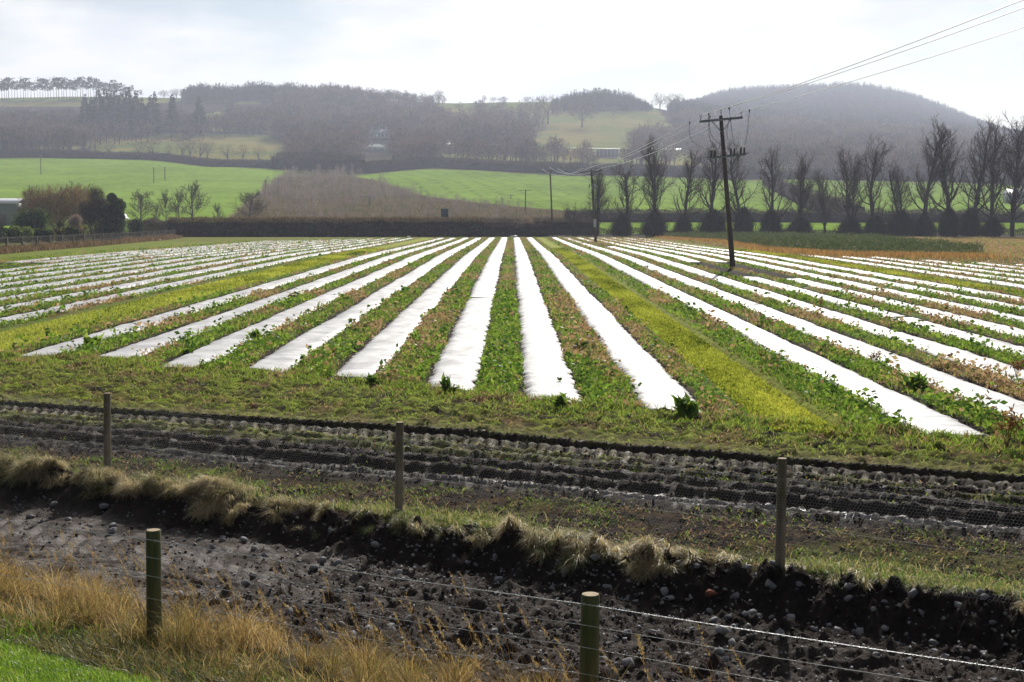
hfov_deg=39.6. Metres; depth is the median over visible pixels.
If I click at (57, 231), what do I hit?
gorse bush
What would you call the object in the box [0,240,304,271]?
crop cover
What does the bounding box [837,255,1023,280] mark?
crop cover
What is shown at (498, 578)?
stone
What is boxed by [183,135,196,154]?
bare tree
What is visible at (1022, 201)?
farm building
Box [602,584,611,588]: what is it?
stone
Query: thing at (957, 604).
stone
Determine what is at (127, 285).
crop cover
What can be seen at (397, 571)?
stone
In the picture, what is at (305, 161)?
field hedge
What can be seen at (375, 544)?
stone
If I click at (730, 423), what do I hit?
headland grass
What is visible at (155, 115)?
conifer tree
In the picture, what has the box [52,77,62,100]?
pine tree
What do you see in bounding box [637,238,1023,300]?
crop cover
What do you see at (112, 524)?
stone
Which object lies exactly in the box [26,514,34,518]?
stone
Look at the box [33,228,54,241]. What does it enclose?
laurel bush
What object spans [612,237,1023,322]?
crop cover
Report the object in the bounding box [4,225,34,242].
laurel bush
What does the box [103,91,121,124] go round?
conifer tree
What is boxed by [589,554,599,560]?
stone
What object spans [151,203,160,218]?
bare tree
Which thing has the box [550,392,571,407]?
weed plant
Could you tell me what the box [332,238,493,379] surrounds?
crop cover
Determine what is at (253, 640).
dry grass
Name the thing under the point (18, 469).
bank turf
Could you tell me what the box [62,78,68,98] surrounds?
pine tree
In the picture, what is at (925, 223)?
bare tree
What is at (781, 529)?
netting fence
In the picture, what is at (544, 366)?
crop cover
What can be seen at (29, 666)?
lawn grass
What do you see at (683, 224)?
bare tree
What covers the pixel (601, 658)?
stone
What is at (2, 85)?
pine tree
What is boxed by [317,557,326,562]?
stone
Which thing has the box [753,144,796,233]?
bare tree
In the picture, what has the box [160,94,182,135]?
conifer tree
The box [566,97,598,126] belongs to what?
bare tree
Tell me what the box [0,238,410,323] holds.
crop cover
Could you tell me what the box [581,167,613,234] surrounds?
bare tree
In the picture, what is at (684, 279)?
crop cover
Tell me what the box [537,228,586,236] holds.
field gate
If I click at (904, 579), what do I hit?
green bank grass
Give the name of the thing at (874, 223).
bare tree
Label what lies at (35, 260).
crop cover
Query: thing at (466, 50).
sky
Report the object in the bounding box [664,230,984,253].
dark crop
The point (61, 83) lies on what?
pine tree
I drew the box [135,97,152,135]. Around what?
conifer tree
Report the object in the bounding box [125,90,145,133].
conifer tree
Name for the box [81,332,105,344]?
weed plant
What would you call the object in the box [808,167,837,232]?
bare tree
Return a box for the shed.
[0,198,27,224]
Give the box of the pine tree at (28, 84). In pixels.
[25,81,33,90]
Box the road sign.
[441,209,447,217]
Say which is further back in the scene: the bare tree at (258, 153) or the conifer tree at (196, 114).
the conifer tree at (196, 114)
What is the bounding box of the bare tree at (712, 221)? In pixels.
[694,139,742,234]
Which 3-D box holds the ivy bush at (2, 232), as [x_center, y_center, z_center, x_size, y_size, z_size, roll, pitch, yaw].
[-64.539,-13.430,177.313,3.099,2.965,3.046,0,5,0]
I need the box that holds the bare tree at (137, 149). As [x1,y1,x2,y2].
[133,142,145,152]
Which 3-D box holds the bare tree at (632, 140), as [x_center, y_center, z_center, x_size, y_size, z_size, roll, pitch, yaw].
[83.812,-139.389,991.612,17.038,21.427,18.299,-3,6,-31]
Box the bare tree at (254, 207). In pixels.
[227,189,270,217]
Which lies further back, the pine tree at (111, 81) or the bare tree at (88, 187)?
the pine tree at (111, 81)
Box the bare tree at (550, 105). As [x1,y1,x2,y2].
[532,93,565,123]
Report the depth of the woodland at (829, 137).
926.75 m
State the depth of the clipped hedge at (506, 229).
241.97 m
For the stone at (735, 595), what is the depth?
13.24 m
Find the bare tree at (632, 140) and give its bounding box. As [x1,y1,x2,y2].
[622,128,642,145]
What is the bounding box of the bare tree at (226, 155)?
[218,145,238,159]
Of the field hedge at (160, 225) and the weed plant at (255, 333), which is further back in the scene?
the field hedge at (160, 225)
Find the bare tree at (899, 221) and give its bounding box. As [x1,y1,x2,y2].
[879,159,924,235]
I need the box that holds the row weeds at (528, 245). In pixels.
[47,236,1023,256]
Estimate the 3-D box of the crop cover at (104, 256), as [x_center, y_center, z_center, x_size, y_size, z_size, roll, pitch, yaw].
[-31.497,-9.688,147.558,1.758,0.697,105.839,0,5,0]
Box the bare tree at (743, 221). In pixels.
[716,140,765,233]
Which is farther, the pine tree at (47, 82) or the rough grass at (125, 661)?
the pine tree at (47, 82)
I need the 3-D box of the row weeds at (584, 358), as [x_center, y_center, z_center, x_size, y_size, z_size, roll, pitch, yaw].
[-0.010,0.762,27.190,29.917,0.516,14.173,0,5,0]
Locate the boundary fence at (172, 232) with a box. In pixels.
[0,230,175,246]
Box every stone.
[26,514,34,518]
[50,501,57,505]
[99,503,109,508]
[108,522,115,527]
[108,527,116,533]
[173,590,183,598]
[239,537,247,541]
[241,580,249,585]
[250,543,257,550]
[259,552,268,556]
[309,563,319,570]
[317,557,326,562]
[333,559,342,565]
[339,621,346,627]
[348,630,356,635]
[364,624,372,630]
[370,541,379,547]
[394,569,402,573]
[490,628,497,636]
[494,576,502,581]
[561,568,569,576]
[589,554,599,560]
[599,656,608,661]
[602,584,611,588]
[621,657,634,667]
[622,629,631,635]
[660,587,667,595]
[663,595,674,600]
[708,616,718,622]
[714,647,724,654]
[716,626,728,634]
[728,638,734,646]
[730,592,738,599]
[748,609,757,613]
[765,579,774,586]
[775,627,784,634]
[786,614,794,619]
[796,581,802,586]
[810,626,817,631]
[844,583,854,589]
[844,595,852,601]
[855,627,863,634]
[881,625,888,631]
[908,588,917,597]
[928,639,938,645]
[954,601,961,607]
[975,589,983,593]
[980,594,989,599]
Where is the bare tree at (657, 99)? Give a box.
[650,93,670,110]
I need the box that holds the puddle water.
[255,463,876,520]
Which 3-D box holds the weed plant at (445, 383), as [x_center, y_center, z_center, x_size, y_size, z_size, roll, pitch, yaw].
[-1.199,0.788,26.828,0.465,0.402,0.433,-2,6,-25]
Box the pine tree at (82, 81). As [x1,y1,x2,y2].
[78,76,86,86]
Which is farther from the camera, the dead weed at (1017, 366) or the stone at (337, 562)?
the dead weed at (1017, 366)
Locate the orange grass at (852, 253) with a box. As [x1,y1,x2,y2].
[654,235,1017,260]
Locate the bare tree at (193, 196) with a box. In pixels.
[171,180,210,218]
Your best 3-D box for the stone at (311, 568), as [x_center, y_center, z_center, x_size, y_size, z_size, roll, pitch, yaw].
[-1.993,2.305,14.551,0.075,0.082,0.193,3,6,33]
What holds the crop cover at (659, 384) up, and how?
on the ground at (282, 536)
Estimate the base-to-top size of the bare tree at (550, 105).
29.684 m
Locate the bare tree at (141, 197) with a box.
[126,189,157,219]
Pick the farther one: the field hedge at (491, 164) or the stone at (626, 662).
the field hedge at (491, 164)
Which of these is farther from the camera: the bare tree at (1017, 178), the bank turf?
the bare tree at (1017, 178)
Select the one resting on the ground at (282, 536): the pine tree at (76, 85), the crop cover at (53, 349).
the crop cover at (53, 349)
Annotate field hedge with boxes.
[0,149,143,159]
[125,216,172,235]
[138,151,270,167]
[269,150,365,173]
[344,154,438,173]
[428,154,589,174]
[479,216,593,234]
[563,206,1023,222]
[578,226,1023,235]
[579,160,757,178]
[754,167,1023,184]
[763,172,864,213]
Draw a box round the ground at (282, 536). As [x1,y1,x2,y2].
[0,234,1023,681]
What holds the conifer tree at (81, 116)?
on the hills
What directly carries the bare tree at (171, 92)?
on the hills
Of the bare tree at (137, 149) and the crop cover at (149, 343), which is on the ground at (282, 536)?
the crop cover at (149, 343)
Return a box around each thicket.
[16,183,105,238]
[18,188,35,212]
[66,214,85,235]
[78,186,107,238]
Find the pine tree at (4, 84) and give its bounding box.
[0,79,10,100]
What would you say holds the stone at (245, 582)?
on the ground at (282, 536)
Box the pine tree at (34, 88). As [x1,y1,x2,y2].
[31,82,37,98]
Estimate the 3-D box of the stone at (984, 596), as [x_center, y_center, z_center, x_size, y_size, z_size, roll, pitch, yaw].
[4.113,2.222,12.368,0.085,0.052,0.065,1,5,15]
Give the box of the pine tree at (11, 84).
[5,78,14,89]
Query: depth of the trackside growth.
16.27 m
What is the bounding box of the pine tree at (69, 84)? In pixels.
[66,79,74,88]
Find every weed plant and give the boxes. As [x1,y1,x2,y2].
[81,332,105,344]
[178,347,194,353]
[248,328,264,338]
[363,372,380,384]
[407,330,423,340]
[439,372,456,393]
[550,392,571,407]
[670,391,702,417]
[897,369,931,390]
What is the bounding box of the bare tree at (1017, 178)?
[976,110,1023,236]
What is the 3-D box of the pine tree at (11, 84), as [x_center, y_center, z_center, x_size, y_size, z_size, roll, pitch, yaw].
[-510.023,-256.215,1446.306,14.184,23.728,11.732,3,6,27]
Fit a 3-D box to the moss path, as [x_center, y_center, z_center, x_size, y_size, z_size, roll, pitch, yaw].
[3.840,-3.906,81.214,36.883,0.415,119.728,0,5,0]
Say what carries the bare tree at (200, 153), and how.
on the hills
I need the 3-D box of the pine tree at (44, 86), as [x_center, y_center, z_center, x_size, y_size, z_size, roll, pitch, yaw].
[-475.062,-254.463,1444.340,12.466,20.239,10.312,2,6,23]
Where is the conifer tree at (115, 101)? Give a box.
[106,87,126,129]
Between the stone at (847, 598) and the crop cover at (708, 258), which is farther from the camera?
the crop cover at (708, 258)
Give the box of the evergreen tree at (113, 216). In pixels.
[98,192,126,239]
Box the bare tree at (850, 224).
[824,143,877,234]
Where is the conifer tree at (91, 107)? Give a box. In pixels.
[84,97,96,129]
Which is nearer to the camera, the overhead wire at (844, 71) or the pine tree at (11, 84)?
the overhead wire at (844, 71)
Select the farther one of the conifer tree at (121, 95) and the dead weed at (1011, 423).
the conifer tree at (121, 95)
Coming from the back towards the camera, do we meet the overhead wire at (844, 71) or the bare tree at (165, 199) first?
the bare tree at (165, 199)
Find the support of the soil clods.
on the ground at (282, 536)
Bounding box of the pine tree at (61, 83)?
[57,77,66,89]
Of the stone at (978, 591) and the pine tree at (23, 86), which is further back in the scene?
the pine tree at (23, 86)
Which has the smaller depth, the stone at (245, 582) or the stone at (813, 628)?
the stone at (813, 628)
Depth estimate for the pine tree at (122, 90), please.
1439.74 m
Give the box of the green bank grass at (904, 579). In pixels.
[169,467,1023,600]
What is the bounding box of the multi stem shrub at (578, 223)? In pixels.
[562,205,588,235]
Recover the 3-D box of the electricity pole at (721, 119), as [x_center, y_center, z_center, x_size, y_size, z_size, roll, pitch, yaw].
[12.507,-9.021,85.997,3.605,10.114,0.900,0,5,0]
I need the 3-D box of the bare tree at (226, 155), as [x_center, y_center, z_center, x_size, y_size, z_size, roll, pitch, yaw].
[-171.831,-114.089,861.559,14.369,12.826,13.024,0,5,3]
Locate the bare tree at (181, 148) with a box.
[174,141,189,154]
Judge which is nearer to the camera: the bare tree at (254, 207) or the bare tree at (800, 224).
the bare tree at (800, 224)
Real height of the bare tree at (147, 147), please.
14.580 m
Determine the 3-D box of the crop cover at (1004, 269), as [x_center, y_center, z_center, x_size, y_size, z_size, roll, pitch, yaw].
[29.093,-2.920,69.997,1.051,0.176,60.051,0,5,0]
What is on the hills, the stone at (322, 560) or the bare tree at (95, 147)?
the bare tree at (95, 147)
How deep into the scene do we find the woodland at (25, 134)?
1104.00 m
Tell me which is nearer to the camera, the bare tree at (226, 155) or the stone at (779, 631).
the stone at (779, 631)
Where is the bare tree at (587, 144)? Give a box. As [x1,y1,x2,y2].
[582,138,592,151]
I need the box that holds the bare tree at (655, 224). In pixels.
[629,133,676,235]
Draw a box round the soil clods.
[0,400,1023,681]
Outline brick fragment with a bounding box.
[705,589,720,596]
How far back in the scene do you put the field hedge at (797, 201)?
455.75 m
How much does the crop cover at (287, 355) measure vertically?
0.177 m
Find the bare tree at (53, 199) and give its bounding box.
[46,186,68,226]
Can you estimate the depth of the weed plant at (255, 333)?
38.11 m
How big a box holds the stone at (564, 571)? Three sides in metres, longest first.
0.129 x 0.085 x 0.062 m
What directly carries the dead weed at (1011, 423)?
on the ground at (282, 536)
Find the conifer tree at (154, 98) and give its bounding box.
[149,91,162,132]
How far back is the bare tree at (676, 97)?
1462.71 m
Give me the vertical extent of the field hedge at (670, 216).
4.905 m
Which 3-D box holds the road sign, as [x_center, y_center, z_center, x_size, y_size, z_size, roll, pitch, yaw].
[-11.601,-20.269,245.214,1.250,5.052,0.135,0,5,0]
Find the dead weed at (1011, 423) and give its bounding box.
[990,403,1023,447]
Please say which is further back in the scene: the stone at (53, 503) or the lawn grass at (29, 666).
the stone at (53, 503)
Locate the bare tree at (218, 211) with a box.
[212,203,226,219]
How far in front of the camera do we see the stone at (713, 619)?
12.71 m
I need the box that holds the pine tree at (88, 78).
[86,76,91,96]
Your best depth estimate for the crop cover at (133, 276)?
79.10 m
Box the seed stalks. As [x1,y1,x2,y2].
[0,518,749,681]
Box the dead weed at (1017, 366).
[1009,358,1023,376]
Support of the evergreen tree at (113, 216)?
on the ground at (282, 536)
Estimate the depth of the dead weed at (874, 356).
31.12 m
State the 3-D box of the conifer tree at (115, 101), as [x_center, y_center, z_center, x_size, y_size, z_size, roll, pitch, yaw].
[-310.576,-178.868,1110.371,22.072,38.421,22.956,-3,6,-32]
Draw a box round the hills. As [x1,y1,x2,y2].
[0,97,1023,233]
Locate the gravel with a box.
[0,479,1019,681]
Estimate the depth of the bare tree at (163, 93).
1462.43 m
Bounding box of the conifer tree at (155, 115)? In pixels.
[145,95,163,134]
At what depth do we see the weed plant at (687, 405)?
23.58 m
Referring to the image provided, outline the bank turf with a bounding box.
[0,449,1023,612]
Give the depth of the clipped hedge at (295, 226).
240.68 m
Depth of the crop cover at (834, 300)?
55.86 m
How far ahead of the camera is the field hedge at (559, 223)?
260.42 m
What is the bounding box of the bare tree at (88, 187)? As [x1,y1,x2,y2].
[66,183,96,234]
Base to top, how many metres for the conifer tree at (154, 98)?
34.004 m
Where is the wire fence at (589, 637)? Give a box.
[0,519,1023,681]
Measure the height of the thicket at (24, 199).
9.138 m
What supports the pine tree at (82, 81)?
on the hills
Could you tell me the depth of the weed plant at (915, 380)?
27.12 m
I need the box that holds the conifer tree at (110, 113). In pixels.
[91,89,122,132]
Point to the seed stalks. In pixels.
(409, 641)
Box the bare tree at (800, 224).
[778,150,822,234]
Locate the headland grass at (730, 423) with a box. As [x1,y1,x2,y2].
[0,350,1023,474]
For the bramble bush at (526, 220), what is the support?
on the ground at (282, 536)
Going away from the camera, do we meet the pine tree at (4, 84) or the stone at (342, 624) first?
the stone at (342, 624)
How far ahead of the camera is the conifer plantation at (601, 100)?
1429.28 m
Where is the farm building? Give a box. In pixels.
[1002,189,1023,202]
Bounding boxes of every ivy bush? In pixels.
[0,224,5,242]
[12,207,49,240]
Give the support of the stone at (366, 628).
on the ground at (282, 536)
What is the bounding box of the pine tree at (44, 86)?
[39,81,49,99]
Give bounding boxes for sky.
[0,0,1023,129]
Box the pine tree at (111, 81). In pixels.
[109,80,117,88]
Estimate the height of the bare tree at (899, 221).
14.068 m
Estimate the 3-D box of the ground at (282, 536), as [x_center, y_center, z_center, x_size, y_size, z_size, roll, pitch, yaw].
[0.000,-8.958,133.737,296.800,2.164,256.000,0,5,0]
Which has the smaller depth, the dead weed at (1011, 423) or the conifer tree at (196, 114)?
the dead weed at (1011, 423)
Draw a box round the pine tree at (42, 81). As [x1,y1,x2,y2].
[38,78,45,89]
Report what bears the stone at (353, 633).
on the ground at (282, 536)
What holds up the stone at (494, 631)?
on the ground at (282, 536)
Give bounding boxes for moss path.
[0,247,1023,436]
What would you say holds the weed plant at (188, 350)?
on the ground at (282, 536)
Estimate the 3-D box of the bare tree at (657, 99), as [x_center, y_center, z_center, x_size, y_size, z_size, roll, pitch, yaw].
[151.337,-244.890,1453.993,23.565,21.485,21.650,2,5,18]
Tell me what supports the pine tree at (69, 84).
on the hills
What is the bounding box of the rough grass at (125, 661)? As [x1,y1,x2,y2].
[0,578,409,681]
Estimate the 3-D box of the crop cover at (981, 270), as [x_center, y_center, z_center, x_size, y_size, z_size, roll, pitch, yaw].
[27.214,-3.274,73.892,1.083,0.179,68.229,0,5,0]
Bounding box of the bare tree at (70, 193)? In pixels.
[59,180,80,212]
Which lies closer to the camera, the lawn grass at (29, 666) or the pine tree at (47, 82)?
the lawn grass at (29, 666)
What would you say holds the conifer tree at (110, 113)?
on the hills
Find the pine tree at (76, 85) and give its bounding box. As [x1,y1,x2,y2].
[72,79,81,97]
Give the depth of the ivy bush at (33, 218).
198.59 m
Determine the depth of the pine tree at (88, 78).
1453.08 m
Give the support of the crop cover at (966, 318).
on the ground at (282, 536)
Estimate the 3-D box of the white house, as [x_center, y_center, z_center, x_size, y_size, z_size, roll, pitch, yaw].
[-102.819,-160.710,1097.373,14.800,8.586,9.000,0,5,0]
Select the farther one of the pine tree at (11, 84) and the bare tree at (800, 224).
the pine tree at (11, 84)
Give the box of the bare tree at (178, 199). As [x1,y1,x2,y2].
[165,187,186,218]
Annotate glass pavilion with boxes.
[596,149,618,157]
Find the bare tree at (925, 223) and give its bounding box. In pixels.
[902,123,964,235]
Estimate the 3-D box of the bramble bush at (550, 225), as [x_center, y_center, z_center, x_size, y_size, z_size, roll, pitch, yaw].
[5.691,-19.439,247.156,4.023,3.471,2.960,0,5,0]
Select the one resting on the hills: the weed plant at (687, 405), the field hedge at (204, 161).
the field hedge at (204, 161)
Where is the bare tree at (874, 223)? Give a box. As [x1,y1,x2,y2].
[850,132,894,235]
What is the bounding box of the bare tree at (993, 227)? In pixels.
[961,113,1015,236]
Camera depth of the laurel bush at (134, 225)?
223.88 m
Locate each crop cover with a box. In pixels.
[0,238,371,292]
[0,238,384,300]
[0,238,399,311]
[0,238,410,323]
[0,239,337,280]
[0,239,352,286]
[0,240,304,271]
[0,240,320,274]
[3,241,267,263]
[20,238,442,356]
[31,240,291,263]
[97,238,453,358]
[154,238,467,368]
[249,253,452,371]
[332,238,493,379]
[429,298,492,390]
[442,238,480,253]
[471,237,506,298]
[513,237,580,401]
[527,237,705,413]
[553,237,991,438]
[565,238,760,304]
[593,238,701,262]
[600,238,729,262]
[607,246,674,262]
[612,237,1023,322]
[628,238,1023,308]
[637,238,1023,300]
[665,262,1023,381]
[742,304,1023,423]
[743,277,907,317]
[788,278,1023,336]
[804,254,1023,287]
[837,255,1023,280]
[870,257,1023,276]
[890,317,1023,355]
[926,260,1022,272]
[977,262,1023,268]
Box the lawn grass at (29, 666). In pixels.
[0,640,171,681]
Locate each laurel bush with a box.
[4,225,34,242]
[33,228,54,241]
[63,226,81,240]
[128,218,143,237]
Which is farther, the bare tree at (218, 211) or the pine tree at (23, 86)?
the pine tree at (23, 86)
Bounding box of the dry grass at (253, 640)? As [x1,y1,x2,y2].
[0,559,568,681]
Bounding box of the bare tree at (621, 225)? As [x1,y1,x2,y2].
[606,158,646,235]
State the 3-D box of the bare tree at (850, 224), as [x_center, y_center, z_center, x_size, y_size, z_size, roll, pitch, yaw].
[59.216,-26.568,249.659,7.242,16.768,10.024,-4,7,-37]
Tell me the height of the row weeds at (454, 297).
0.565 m
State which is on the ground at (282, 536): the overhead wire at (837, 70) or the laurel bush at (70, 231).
the laurel bush at (70, 231)
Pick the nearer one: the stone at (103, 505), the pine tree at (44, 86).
the stone at (103, 505)
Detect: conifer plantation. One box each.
[180,80,780,122]
[677,80,1019,132]
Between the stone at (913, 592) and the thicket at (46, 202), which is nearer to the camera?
the stone at (913, 592)
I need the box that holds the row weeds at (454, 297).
[0,284,1023,352]
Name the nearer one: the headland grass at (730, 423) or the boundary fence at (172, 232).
the headland grass at (730, 423)
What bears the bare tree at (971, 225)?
on the ground at (282, 536)
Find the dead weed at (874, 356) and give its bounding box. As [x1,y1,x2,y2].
[866,349,882,362]
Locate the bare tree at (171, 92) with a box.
[168,88,181,98]
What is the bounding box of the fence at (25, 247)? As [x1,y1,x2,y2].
[0,233,186,253]
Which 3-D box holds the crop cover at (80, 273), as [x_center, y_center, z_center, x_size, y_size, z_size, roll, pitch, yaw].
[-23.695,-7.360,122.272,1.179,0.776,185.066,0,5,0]
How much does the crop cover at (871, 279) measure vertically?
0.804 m
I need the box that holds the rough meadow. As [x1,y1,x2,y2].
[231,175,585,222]
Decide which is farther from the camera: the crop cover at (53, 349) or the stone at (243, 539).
the crop cover at (53, 349)
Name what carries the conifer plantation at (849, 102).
on the hills
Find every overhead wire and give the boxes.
[544,0,1022,175]
[553,7,1023,173]
[559,27,1023,174]
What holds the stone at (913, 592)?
on the ground at (282, 536)
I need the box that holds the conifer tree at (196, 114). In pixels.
[190,96,212,134]
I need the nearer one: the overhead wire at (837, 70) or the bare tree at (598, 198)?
the overhead wire at (837, 70)
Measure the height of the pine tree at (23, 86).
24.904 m
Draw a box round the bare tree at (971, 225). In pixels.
[939,117,1007,235]
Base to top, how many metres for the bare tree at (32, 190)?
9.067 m
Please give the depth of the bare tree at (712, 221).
249.11 m
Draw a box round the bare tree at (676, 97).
[665,93,684,106]
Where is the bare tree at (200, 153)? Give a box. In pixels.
[191,139,209,157]
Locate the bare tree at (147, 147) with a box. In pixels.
[140,139,161,151]
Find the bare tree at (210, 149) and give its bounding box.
[197,137,214,156]
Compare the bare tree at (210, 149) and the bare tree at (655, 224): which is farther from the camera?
the bare tree at (210, 149)
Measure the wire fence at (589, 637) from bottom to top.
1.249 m
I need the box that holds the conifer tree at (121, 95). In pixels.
[118,92,129,116]
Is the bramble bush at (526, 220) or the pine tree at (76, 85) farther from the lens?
the pine tree at (76, 85)
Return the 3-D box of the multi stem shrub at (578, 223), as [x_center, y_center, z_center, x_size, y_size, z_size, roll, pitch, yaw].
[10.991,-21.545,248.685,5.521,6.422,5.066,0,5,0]
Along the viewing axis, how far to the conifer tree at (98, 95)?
1120.44 m
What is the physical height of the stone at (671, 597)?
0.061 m
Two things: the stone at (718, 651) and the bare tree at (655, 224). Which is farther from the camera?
the bare tree at (655, 224)
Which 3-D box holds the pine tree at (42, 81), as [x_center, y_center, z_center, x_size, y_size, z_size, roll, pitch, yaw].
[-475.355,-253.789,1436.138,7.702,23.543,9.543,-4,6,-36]
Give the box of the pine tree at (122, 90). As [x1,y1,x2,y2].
[118,85,125,97]
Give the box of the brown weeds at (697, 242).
[564,236,1023,283]
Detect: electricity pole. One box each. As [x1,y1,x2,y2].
[519,188,531,209]
[542,169,557,235]
[580,167,602,241]
[689,107,749,266]
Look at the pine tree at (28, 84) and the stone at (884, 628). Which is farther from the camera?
the pine tree at (28, 84)
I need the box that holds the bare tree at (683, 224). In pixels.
[669,149,708,235]
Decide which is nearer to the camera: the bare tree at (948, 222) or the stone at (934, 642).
the stone at (934, 642)
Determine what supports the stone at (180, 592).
on the ground at (282, 536)
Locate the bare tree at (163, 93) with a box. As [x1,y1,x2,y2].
[158,90,168,96]
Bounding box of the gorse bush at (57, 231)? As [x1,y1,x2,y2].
[54,221,64,241]
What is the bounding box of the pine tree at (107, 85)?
[103,84,113,92]
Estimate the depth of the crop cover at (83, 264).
99.07 m
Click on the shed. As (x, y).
(8, 209)
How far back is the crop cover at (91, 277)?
80.25 m
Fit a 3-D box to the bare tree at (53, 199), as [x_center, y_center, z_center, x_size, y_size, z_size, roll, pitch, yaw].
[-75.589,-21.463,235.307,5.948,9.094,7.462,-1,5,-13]
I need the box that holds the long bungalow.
[364,144,387,150]
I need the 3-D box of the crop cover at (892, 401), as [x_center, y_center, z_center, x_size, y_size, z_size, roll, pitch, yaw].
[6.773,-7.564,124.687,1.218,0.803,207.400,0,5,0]
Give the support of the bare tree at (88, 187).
on the ground at (282, 536)
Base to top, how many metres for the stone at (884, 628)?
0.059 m
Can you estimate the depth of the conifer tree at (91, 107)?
1097.32 m
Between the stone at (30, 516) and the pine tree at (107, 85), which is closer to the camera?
the stone at (30, 516)
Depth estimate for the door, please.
298.84 m
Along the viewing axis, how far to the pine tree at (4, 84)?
1436.78 m
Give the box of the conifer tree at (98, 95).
[91,87,106,119]
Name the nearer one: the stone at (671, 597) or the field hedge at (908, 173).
the stone at (671, 597)
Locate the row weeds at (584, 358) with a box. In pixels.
[0,339,1023,440]
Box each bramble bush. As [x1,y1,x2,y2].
[515,216,535,224]
[538,220,553,235]
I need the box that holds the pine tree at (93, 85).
[87,78,96,90]
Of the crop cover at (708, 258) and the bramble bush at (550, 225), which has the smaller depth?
the crop cover at (708, 258)
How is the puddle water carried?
on the ground at (282, 536)
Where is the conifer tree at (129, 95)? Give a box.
[121,87,136,123]
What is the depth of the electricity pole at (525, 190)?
397.73 m
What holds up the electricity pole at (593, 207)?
on the ground at (282, 536)
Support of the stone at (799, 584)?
on the ground at (282, 536)
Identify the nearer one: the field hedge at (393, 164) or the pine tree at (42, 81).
the field hedge at (393, 164)
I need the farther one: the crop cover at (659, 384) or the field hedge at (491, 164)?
the field hedge at (491, 164)
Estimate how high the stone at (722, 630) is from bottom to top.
0.081 m
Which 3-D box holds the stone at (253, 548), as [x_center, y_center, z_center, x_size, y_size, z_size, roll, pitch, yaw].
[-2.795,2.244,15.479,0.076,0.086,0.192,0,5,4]
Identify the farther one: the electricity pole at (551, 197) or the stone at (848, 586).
the electricity pole at (551, 197)
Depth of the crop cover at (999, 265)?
90.92 m
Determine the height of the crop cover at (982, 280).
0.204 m
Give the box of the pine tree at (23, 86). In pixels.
[17,77,28,100]
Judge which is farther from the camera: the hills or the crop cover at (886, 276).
the hills
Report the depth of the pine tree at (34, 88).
1454.33 m
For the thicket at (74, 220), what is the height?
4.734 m
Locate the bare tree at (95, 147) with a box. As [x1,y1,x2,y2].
[91,141,104,151]
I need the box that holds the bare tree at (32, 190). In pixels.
[21,185,50,212]
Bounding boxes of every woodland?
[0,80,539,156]
[279,95,1023,174]
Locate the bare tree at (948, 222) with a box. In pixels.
[907,112,972,235]
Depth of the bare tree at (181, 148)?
860.72 m
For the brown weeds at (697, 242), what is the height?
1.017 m
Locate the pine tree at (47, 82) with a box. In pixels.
[41,79,53,89]
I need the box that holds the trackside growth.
[0,410,1023,598]
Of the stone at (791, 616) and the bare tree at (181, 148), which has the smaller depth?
the stone at (791, 616)
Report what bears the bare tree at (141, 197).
on the hills
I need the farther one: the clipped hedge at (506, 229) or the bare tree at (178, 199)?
the bare tree at (178, 199)
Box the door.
[0,215,5,224]
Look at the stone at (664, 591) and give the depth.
13.41 m
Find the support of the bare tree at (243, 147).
on the hills
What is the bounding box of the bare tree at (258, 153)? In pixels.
[253,145,266,159]
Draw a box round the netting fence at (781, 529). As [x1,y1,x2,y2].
[0,393,1023,605]
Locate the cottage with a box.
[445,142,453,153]
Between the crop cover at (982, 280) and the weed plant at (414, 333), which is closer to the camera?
the weed plant at (414, 333)
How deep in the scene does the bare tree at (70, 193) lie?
232.12 m
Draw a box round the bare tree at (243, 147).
[236,144,249,158]
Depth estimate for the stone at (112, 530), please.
16.33 m
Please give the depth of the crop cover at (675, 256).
114.12 m
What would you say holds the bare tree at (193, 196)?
on the hills
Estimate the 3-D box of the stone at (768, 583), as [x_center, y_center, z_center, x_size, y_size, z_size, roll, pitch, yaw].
[2.380,2.223,13.142,0.089,0.087,0.097,0,5,3]
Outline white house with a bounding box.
[369,127,387,137]
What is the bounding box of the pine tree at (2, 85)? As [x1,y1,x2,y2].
[0,80,5,90]
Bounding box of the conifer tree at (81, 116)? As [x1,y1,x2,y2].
[78,94,91,123]
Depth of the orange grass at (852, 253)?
108.87 m
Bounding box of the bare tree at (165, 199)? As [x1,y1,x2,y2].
[156,190,173,219]
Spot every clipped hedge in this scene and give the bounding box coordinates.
[166,215,484,236]
[484,220,549,236]

